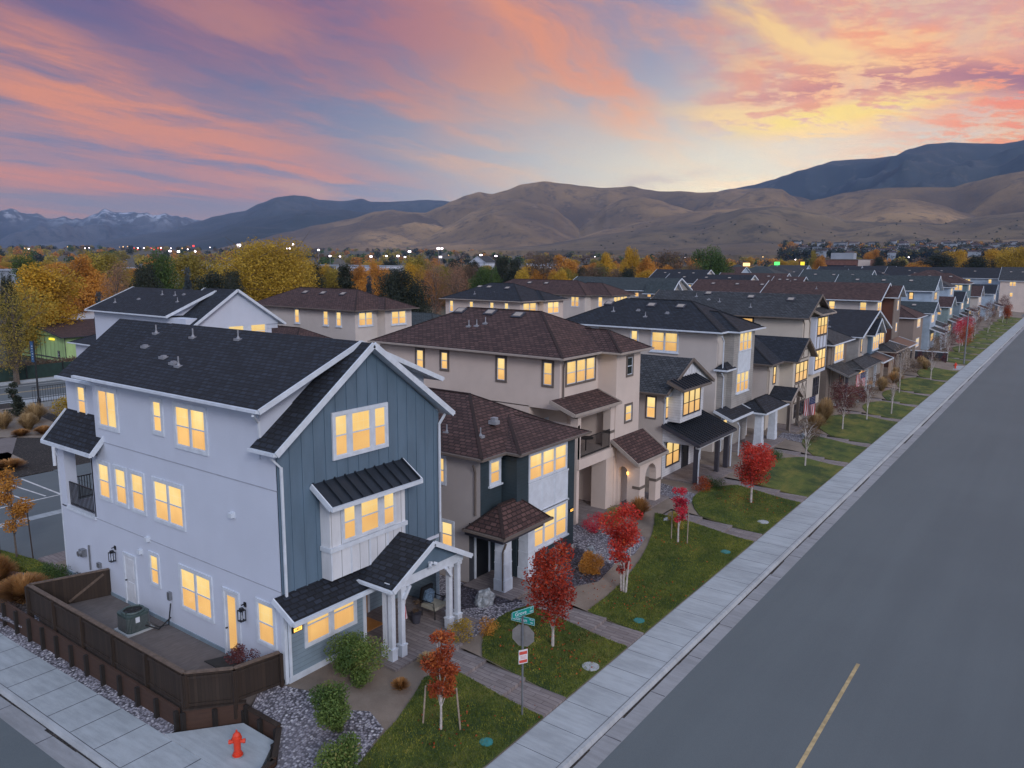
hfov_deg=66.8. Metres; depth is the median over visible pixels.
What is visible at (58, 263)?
orange tree
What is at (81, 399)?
window
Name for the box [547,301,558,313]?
window
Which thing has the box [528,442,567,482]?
window
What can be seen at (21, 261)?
leafy tree
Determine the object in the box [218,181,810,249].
brown hills
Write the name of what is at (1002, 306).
street tree
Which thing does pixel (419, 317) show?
slate low back house
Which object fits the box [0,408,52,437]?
granite patch
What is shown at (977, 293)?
greige far house
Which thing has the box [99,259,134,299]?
twiggy tree
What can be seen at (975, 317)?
street tree
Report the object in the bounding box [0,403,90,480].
planter bed
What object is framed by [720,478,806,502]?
stepped walk
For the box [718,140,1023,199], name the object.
forest mountain
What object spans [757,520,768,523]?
utility lid
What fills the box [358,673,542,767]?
lawn
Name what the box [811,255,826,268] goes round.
orange tree
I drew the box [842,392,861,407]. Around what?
bare shrub
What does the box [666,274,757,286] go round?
white small window house
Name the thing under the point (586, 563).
round shrub
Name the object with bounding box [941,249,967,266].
golden tree
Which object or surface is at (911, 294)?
window
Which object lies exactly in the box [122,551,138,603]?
door
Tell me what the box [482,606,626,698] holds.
lawn
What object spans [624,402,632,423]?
window
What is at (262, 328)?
window
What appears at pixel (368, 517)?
window
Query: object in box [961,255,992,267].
evergreen tree
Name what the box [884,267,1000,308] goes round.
long blue roof house
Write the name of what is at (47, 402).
sidewalk
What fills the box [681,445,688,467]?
door
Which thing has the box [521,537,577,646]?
maple tree
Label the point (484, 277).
leafy tree
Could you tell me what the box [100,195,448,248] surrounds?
blue mountains
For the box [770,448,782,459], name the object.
dark shrub
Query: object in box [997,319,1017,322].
lawn
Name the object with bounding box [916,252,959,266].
evergreen tree
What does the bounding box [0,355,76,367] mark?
hedge
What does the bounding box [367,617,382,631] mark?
entry mat
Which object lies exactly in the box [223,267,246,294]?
evergreen tree
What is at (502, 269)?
evergreen tree
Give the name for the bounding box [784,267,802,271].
distant house
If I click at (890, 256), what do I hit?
hillside house
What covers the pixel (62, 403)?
bush
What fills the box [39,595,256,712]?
patio
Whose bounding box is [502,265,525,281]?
evergreen tree
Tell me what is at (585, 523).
burgundy shrub
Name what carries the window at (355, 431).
in the corner house at (264, 493)
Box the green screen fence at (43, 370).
[0,361,71,381]
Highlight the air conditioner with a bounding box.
[114,591,171,637]
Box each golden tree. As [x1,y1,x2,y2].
[0,262,86,348]
[318,263,340,287]
[399,262,424,296]
[523,264,538,277]
[547,269,570,279]
[593,251,614,275]
[593,262,618,270]
[618,246,639,275]
[635,270,652,277]
[744,257,754,264]
[777,260,791,264]
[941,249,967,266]
[980,248,1012,267]
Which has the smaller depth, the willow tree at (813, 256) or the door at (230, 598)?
the door at (230, 598)
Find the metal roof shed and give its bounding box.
[64,311,94,318]
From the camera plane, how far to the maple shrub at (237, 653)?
24.68 m
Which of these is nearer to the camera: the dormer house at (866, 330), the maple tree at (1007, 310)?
the dormer house at (866, 330)
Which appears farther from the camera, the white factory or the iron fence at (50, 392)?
the white factory
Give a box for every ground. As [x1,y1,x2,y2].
[0,248,997,665]
[0,301,445,382]
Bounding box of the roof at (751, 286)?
[691,279,767,292]
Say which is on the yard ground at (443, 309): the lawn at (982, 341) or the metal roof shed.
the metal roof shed
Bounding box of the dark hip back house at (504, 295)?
[439,282,569,317]
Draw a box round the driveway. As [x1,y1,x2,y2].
[38,551,67,578]
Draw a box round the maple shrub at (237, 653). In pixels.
[224,643,260,665]
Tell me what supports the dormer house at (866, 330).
on the planting bed at (381, 699)
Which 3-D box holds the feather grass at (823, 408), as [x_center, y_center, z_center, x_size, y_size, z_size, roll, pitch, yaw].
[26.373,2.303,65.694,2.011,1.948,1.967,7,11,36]
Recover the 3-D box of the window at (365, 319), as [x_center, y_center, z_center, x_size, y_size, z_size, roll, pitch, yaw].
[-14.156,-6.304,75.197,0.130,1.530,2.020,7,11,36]
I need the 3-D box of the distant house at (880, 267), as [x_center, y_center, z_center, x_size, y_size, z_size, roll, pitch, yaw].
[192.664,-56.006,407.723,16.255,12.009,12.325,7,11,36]
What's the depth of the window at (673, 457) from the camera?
49.50 m
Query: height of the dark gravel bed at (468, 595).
0.095 m
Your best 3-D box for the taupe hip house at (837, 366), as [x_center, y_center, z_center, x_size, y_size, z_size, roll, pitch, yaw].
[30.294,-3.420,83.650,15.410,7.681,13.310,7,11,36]
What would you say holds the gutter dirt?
on the gutter pan
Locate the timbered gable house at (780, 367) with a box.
[747,335,817,431]
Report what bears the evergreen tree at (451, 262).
on the yard ground at (443, 309)
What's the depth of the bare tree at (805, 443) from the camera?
52.33 m
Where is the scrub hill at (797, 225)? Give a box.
[445,206,1023,256]
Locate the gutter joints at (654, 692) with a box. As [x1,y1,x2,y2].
[0,332,1020,743]
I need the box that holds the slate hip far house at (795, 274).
[790,269,818,276]
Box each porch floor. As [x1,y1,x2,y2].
[364,595,479,671]
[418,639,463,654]
[463,567,543,600]
[576,492,668,531]
[662,462,734,485]
[729,434,785,454]
[766,423,804,433]
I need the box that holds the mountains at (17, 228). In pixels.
[0,208,201,248]
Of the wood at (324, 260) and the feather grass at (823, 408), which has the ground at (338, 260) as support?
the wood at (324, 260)
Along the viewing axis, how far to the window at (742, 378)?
56.70 m
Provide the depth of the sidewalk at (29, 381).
87.93 m
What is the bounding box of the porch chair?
[419,583,445,619]
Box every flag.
[795,395,815,415]
[850,371,865,386]
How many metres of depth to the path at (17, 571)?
34.39 m
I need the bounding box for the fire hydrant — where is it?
[228,730,245,758]
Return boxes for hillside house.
[816,249,826,257]
[887,251,896,260]
[945,243,956,247]
[967,250,981,258]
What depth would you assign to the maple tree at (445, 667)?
22.52 m
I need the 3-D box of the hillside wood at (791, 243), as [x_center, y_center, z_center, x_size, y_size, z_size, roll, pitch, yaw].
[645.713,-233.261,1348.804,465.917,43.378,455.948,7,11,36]
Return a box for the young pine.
[3,377,25,416]
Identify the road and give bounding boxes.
[0,330,1023,767]
[0,379,65,402]
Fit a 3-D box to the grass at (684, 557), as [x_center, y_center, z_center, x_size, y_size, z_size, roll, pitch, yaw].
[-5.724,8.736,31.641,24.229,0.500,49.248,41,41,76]
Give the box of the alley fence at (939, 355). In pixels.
[895,350,947,360]
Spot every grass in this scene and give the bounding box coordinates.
[0,410,15,428]
[0,458,27,468]
[0,485,798,767]
[0,553,19,585]
[0,571,51,604]
[10,428,30,435]
[16,412,39,429]
[22,402,47,420]
[33,425,49,433]
[390,676,410,690]
[417,651,431,664]
[629,496,650,516]
[807,413,827,429]
[815,401,833,421]
[818,398,835,415]
[874,376,889,390]
[886,371,905,382]
[892,366,904,375]
[920,360,930,369]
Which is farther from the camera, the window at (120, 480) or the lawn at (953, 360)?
the lawn at (953, 360)
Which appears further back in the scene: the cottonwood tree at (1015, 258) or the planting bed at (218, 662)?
the cottonwood tree at (1015, 258)
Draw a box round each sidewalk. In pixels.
[0,317,1023,767]
[0,377,58,385]
[0,395,66,407]
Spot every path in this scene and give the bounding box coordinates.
[0,436,16,476]
[3,565,30,583]
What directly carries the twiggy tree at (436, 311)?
on the yard ground at (443, 309)
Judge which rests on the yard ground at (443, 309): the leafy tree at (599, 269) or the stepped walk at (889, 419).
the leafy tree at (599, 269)
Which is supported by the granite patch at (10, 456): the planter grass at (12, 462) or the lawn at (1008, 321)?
the planter grass at (12, 462)
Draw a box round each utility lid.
[479,737,492,746]
[582,662,598,670]
[633,618,644,622]
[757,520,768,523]
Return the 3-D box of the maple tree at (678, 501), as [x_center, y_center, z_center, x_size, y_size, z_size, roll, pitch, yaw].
[8.164,6.378,37.816,0.926,2.960,1.181,2,9,11]
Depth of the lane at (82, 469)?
50.66 m
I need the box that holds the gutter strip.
[0,509,61,527]
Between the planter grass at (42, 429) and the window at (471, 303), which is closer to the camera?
the planter grass at (42, 429)
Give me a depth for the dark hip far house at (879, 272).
215.12 m
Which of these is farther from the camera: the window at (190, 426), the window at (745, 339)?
the window at (745, 339)
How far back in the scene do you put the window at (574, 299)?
108.82 m
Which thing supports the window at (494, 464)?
in the teal house at (507, 491)
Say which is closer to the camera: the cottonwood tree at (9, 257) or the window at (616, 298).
the window at (616, 298)
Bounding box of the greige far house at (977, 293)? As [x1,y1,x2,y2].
[969,286,988,319]
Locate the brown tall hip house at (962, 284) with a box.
[907,273,978,323]
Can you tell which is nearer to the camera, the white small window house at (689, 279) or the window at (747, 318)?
the window at (747, 318)
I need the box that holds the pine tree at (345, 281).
[335,263,357,288]
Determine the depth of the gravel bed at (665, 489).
45.50 m
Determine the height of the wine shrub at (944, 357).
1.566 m
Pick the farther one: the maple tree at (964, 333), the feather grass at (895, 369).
the maple tree at (964, 333)
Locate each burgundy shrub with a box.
[581,512,604,532]
[691,475,710,492]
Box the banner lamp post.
[30,341,40,405]
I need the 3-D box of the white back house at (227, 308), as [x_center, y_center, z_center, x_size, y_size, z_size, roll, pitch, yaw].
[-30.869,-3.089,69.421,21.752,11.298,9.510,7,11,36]
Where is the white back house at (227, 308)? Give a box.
[67,286,285,356]
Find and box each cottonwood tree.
[0,262,15,268]
[3,255,26,261]
[32,260,70,266]
[199,230,321,300]
[284,257,317,284]
[514,267,529,278]
[787,260,798,264]
[994,245,1023,267]
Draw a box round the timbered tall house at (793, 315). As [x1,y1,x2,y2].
[651,289,836,402]
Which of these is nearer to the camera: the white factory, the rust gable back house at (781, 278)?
the rust gable back house at (781, 278)
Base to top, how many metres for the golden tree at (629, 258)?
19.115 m
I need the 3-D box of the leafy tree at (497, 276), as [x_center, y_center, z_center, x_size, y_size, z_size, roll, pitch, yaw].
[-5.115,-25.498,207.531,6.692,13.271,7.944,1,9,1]
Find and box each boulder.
[474,588,494,607]
[587,546,596,559]
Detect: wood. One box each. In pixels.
[0,245,915,266]
[1,244,809,264]
[776,238,1023,261]
[778,241,996,257]
[780,240,1005,260]
[781,240,1021,261]
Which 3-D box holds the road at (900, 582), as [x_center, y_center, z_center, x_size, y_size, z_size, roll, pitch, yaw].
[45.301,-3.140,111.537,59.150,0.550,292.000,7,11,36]
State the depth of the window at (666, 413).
48.16 m
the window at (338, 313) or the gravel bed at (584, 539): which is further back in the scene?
the window at (338, 313)
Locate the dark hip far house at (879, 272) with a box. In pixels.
[875,270,887,274]
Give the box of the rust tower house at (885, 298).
[760,281,917,369]
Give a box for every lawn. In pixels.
[1,550,54,577]
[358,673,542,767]
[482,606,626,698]
[588,513,753,632]
[692,485,800,535]
[741,457,843,496]
[802,435,866,463]
[819,414,896,444]
[862,401,914,419]
[882,389,927,404]
[897,377,944,393]
[917,367,957,380]
[946,358,969,364]
[948,351,977,359]
[952,346,984,353]
[961,342,989,347]
[967,338,994,343]
[973,334,999,339]
[978,331,1003,335]
[983,328,1007,332]
[989,324,1011,328]
[993,322,1014,325]
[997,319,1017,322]
[1001,316,1021,320]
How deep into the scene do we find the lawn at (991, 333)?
150.24 m
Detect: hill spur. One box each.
[290,214,443,250]
[380,199,579,251]
[566,203,781,240]
[579,197,691,236]
[830,199,975,223]
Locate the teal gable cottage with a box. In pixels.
[901,301,946,349]
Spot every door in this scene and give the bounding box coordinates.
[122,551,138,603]
[221,586,241,656]
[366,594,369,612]
[474,537,489,578]
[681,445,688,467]
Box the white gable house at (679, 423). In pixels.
[638,354,736,484]
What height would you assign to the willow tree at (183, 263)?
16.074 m
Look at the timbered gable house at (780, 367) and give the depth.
64.00 m
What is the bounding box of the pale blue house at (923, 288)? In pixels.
[835,274,949,342]
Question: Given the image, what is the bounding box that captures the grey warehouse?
[0,269,62,289]
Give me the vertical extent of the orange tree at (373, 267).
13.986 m
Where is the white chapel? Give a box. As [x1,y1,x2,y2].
[469,256,495,268]
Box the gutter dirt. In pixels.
[0,327,1022,767]
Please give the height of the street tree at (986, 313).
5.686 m
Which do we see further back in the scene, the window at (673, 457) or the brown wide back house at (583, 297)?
the brown wide back house at (583, 297)
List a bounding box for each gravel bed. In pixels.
[0,600,38,627]
[252,686,383,767]
[439,574,525,639]
[440,583,521,608]
[555,548,612,587]
[573,525,644,564]
[660,483,695,504]
[778,432,803,442]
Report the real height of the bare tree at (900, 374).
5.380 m
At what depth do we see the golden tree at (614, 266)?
349.67 m
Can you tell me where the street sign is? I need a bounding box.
[511,606,534,714]
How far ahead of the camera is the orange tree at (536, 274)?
220.35 m
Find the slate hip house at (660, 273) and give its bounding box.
[649,269,713,277]
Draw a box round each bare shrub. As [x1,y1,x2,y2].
[801,423,821,442]
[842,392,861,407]
[851,386,872,401]
[906,357,922,372]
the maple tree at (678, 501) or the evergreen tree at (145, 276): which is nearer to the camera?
the maple tree at (678, 501)
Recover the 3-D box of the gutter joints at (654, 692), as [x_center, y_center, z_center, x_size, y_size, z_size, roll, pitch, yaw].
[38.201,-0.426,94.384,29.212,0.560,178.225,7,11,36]
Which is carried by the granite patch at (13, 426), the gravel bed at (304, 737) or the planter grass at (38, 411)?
the planter grass at (38, 411)
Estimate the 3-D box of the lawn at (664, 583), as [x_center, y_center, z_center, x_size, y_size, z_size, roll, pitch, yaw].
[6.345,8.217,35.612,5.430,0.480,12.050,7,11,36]
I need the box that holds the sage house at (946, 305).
[935,296,960,337]
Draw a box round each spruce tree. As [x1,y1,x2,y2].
[94,292,102,323]
[182,267,192,289]
[366,276,373,293]
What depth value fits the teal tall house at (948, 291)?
146.93 m
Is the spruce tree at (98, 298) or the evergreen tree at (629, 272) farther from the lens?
the evergreen tree at (629, 272)
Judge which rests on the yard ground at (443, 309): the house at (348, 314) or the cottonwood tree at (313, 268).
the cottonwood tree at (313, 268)
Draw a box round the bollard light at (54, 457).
[51,446,56,465]
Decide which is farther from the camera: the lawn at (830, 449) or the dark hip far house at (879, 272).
the dark hip far house at (879, 272)
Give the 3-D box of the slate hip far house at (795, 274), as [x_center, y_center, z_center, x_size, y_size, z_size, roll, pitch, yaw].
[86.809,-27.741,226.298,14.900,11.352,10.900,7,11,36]
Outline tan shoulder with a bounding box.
[726,171,1023,216]
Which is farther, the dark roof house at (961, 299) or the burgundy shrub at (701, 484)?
the dark roof house at (961, 299)
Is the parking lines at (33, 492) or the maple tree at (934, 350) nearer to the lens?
the parking lines at (33, 492)
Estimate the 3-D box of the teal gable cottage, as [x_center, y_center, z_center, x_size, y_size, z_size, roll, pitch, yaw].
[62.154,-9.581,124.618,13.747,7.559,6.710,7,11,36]
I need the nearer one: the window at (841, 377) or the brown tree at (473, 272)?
the window at (841, 377)
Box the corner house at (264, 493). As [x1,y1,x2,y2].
[40,319,472,684]
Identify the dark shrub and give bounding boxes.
[703,476,725,489]
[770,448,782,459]
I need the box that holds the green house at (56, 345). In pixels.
[11,319,95,361]
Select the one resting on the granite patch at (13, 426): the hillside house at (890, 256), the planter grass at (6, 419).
the planter grass at (6, 419)
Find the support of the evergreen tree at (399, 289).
on the yard ground at (443, 309)
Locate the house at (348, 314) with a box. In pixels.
[256,287,418,344]
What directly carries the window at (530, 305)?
in the dark hip back house at (504, 295)
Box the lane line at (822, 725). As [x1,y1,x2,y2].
[796,663,859,767]
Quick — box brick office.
[818,253,875,265]
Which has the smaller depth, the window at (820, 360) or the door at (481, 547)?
the door at (481, 547)
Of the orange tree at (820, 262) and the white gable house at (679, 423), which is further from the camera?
the orange tree at (820, 262)
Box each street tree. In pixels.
[938,322,958,360]
[967,307,981,340]
[969,305,983,335]
[983,304,995,332]
[984,302,997,328]
[987,299,998,324]
[997,298,1008,322]
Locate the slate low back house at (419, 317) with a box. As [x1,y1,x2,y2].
[411,312,441,325]
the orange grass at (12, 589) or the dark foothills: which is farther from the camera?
the dark foothills
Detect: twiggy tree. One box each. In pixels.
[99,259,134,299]
[415,256,448,314]
[435,259,471,295]
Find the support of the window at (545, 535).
in the teal house at (507, 491)
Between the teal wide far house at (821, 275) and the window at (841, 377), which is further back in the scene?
the teal wide far house at (821, 275)
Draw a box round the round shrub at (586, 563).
[578,550,604,574]
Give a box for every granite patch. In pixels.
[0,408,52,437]
[0,452,22,473]
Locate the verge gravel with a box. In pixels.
[0,621,174,733]
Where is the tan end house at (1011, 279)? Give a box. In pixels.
[997,267,1023,312]
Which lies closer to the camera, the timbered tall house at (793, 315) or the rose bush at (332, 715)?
the rose bush at (332, 715)
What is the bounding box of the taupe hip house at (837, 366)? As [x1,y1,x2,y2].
[819,328,882,400]
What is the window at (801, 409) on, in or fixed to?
in the timbered gable house at (780, 367)
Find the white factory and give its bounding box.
[315,264,402,273]
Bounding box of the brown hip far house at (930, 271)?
[914,270,940,272]
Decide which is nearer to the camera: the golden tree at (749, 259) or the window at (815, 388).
the window at (815, 388)
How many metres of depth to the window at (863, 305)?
98.46 m
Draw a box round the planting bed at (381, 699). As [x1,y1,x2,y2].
[55,309,1023,767]
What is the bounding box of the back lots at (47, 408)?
[42,405,66,414]
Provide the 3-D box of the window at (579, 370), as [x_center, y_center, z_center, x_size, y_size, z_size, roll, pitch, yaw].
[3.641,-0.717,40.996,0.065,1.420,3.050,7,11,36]
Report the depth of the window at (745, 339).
56.43 m
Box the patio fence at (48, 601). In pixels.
[24,568,283,719]
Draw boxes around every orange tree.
[40,262,64,268]
[46,253,121,314]
[350,264,378,294]
[367,260,389,295]
[418,270,440,304]
[529,270,548,278]
[545,254,578,274]
[548,270,556,279]
[579,262,595,275]
[636,255,658,275]
[659,265,674,268]
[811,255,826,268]
[863,249,886,265]
[904,261,930,266]
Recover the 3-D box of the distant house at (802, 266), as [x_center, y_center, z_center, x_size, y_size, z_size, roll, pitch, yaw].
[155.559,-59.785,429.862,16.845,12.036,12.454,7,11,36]
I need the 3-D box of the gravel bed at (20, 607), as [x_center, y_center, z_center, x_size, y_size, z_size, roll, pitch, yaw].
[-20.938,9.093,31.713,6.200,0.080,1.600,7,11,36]
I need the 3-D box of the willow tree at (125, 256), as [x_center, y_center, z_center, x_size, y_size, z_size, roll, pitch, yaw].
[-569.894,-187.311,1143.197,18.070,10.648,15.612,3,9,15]
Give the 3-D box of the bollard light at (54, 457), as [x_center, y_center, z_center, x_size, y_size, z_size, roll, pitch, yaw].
[-30.667,4.509,51.931,0.460,1.940,0.460,7,11,36]
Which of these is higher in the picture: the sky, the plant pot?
the sky
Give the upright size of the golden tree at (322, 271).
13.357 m
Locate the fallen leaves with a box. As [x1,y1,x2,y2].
[418,488,787,747]
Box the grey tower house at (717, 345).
[566,298,788,455]
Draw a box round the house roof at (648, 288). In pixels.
[573,276,692,298]
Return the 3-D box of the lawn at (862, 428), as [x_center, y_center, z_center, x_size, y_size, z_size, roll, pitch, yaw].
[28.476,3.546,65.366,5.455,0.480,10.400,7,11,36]
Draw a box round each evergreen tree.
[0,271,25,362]
[129,261,164,287]
[191,269,236,289]
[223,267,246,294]
[304,262,326,287]
[373,267,433,312]
[382,261,395,264]
[445,259,460,290]
[465,259,480,277]
[491,254,509,281]
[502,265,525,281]
[508,257,521,270]
[574,266,589,276]
[618,266,636,276]
[871,255,885,265]
[885,259,907,266]
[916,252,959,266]
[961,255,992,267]
[990,255,1005,267]
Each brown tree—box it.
[446,263,472,293]
[463,263,483,289]
[525,251,562,278]
[580,263,608,276]
[605,269,621,276]
[654,249,688,268]
[683,264,701,269]
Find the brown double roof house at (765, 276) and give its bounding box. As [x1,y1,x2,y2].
[719,272,791,280]
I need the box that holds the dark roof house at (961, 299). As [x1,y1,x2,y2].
[951,291,974,329]
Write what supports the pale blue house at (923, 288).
on the planting bed at (381, 699)
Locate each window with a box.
[75,383,87,414]
[94,385,119,432]
[96,459,112,502]
[112,464,129,508]
[128,469,146,516]
[147,550,161,588]
[149,396,164,436]
[151,476,185,531]
[172,401,208,456]
[178,563,214,623]
[221,324,266,331]
[255,597,277,650]
[294,308,299,323]
[304,600,357,648]
[322,310,328,326]
[331,402,388,460]
[335,311,341,327]
[341,492,396,543]
[358,311,373,327]
[391,310,406,325]
[415,347,424,367]
[439,350,448,370]
[440,518,454,546]
[441,455,445,485]
[449,300,453,311]
[469,301,473,307]
[488,456,502,488]
[489,302,493,307]
[495,355,506,382]
[504,302,508,308]
[523,302,536,309]
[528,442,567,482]
[535,498,568,551]
[541,360,553,387]
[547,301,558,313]
[565,355,595,386]
[571,296,578,306]
[598,296,602,306]
[613,296,626,301]
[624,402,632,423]
[626,354,633,376]
[630,329,638,340]
[645,395,656,418]
[649,330,678,353]
[665,397,667,419]
[665,442,679,467]
[682,388,700,416]
[735,369,749,394]
[739,331,751,351]
[740,317,753,321]
[772,366,776,384]
[793,400,803,418]
[795,359,807,383]
[812,376,818,395]
[814,347,825,370]
[817,316,827,335]
[828,300,835,308]
[834,343,843,363]
[839,374,843,384]
[859,302,866,309]
[872,333,879,350]
[877,302,881,309]
[879,333,883,344]
[908,292,913,299]
[954,285,962,290]
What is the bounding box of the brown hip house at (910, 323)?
[898,304,927,349]
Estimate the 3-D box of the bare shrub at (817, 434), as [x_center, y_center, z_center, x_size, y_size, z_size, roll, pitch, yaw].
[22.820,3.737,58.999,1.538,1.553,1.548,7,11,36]
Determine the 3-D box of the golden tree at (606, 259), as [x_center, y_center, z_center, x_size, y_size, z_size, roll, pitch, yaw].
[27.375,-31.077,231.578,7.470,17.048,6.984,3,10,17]
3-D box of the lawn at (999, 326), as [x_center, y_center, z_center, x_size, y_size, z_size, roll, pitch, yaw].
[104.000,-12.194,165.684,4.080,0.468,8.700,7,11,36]
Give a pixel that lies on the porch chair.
(426, 596)
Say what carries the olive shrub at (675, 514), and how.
on the lawn at (664, 583)
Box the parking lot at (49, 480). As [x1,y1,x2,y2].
[0,471,92,523]
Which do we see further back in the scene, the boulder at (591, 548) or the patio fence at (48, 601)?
the boulder at (591, 548)
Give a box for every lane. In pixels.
[0,513,64,559]
[53,463,91,483]
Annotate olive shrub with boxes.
[603,505,627,523]
[668,511,677,521]
[673,519,683,529]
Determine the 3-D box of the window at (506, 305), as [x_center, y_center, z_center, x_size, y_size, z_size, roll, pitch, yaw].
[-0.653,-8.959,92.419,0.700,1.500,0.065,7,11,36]
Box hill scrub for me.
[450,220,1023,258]
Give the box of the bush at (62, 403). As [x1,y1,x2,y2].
[49,395,67,418]
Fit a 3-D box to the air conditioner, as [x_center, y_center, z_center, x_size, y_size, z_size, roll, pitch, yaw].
[-13.534,8.335,28.461,1.480,1.350,1.485,7,11,36]
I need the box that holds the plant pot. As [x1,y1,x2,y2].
[410,599,421,623]
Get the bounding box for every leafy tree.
[8,249,39,291]
[133,248,184,288]
[467,263,498,288]
[485,265,502,282]
[590,263,608,276]
[689,244,735,273]
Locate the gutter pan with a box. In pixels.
[0,326,1023,767]
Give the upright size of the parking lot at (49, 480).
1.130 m
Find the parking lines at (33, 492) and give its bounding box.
[1,479,59,507]
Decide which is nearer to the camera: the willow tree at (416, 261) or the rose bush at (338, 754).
the rose bush at (338, 754)
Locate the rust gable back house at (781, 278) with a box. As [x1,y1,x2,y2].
[771,276,807,280]
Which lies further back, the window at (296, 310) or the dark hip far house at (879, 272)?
the dark hip far house at (879, 272)
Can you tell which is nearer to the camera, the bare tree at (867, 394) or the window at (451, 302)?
the bare tree at (867, 394)
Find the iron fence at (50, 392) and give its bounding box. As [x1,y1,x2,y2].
[32,383,65,402]
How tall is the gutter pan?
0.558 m
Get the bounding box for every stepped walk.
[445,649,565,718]
[519,592,643,647]
[664,510,761,541]
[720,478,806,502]
[772,449,847,466]
[800,432,870,447]
[839,410,899,421]
[871,398,917,406]
[878,387,930,395]
[903,375,946,381]
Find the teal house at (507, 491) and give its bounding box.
[428,387,591,592]
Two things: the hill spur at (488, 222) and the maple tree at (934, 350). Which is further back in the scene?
the hill spur at (488, 222)
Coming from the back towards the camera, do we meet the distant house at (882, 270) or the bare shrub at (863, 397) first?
the distant house at (882, 270)
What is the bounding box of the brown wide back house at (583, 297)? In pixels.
[503,279,635,318]
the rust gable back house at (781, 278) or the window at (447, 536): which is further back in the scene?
the rust gable back house at (781, 278)
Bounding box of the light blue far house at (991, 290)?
[972,284,1004,316]
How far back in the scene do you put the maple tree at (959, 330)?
118.63 m
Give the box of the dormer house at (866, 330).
[828,309,908,385]
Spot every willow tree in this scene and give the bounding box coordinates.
[0,279,64,384]
[81,250,133,295]
[118,253,130,259]
[164,251,231,289]
[321,266,340,287]
[344,256,354,264]
[402,254,439,291]
[436,266,455,306]
[557,267,577,279]
[808,250,816,268]
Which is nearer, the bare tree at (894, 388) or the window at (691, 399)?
the window at (691, 399)
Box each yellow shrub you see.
[447,617,475,642]
[478,616,501,635]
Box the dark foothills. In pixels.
[145,210,407,249]
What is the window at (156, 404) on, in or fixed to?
in the corner house at (264, 493)
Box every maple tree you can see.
[0,465,35,557]
[420,628,460,729]
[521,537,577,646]
[598,501,643,591]
[671,487,688,543]
[733,441,777,502]
[829,379,865,428]
[923,333,946,378]
[952,320,973,350]
[956,315,976,345]
[957,324,975,345]
[1002,304,1013,323]
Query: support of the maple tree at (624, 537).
on the lawn at (664, 583)
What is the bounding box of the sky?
[0,0,1023,219]
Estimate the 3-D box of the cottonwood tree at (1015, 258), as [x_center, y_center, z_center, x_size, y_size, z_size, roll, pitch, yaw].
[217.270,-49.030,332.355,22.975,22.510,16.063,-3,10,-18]
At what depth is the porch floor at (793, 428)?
63.07 m
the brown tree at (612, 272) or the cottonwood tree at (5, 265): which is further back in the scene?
the cottonwood tree at (5, 265)
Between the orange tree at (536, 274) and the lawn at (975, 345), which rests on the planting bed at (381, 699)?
the lawn at (975, 345)
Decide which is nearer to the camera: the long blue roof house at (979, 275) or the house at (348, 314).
the house at (348, 314)
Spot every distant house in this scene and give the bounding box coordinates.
[722,267,750,272]
[749,266,782,272]
[771,267,792,273]
[777,265,810,268]
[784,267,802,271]
[818,266,862,269]
[848,269,885,272]
[863,266,896,268]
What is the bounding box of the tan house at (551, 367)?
[367,307,668,524]
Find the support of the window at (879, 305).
in the rust tower house at (885, 298)
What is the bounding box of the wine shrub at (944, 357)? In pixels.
[940,353,946,361]
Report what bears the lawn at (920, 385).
on the planting bed at (381, 699)
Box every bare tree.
[796,412,822,465]
[855,369,882,418]
[888,345,914,392]
[888,380,898,413]
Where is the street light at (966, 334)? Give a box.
[963,308,979,363]
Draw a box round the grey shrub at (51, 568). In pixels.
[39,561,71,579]
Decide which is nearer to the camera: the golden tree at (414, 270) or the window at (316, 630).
the window at (316, 630)
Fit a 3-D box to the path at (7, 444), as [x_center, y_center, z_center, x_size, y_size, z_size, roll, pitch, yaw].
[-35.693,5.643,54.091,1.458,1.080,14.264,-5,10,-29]
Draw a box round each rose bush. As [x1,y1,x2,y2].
[307,680,352,732]
[313,730,361,767]
[323,630,390,688]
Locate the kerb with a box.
[0,325,1023,767]
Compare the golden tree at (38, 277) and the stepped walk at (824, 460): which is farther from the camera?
the golden tree at (38, 277)
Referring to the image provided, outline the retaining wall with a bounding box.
[0,599,281,767]
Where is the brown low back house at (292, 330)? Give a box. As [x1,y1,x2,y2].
[271,325,333,338]
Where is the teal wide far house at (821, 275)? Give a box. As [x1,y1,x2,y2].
[798,269,876,281]
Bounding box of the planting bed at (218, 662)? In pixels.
[204,655,236,667]
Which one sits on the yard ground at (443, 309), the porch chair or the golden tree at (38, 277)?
the golden tree at (38, 277)
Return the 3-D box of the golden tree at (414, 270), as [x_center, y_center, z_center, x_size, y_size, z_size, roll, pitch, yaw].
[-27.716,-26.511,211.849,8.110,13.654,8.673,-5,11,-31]
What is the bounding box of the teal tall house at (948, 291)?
[939,280,961,330]
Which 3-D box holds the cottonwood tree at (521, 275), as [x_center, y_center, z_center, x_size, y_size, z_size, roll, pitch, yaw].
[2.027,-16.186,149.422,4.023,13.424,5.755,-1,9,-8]
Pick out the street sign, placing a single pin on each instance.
(522, 635)
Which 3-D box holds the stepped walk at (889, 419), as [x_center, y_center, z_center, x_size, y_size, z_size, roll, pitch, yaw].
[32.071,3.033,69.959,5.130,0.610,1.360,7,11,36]
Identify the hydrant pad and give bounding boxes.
[164,723,273,767]

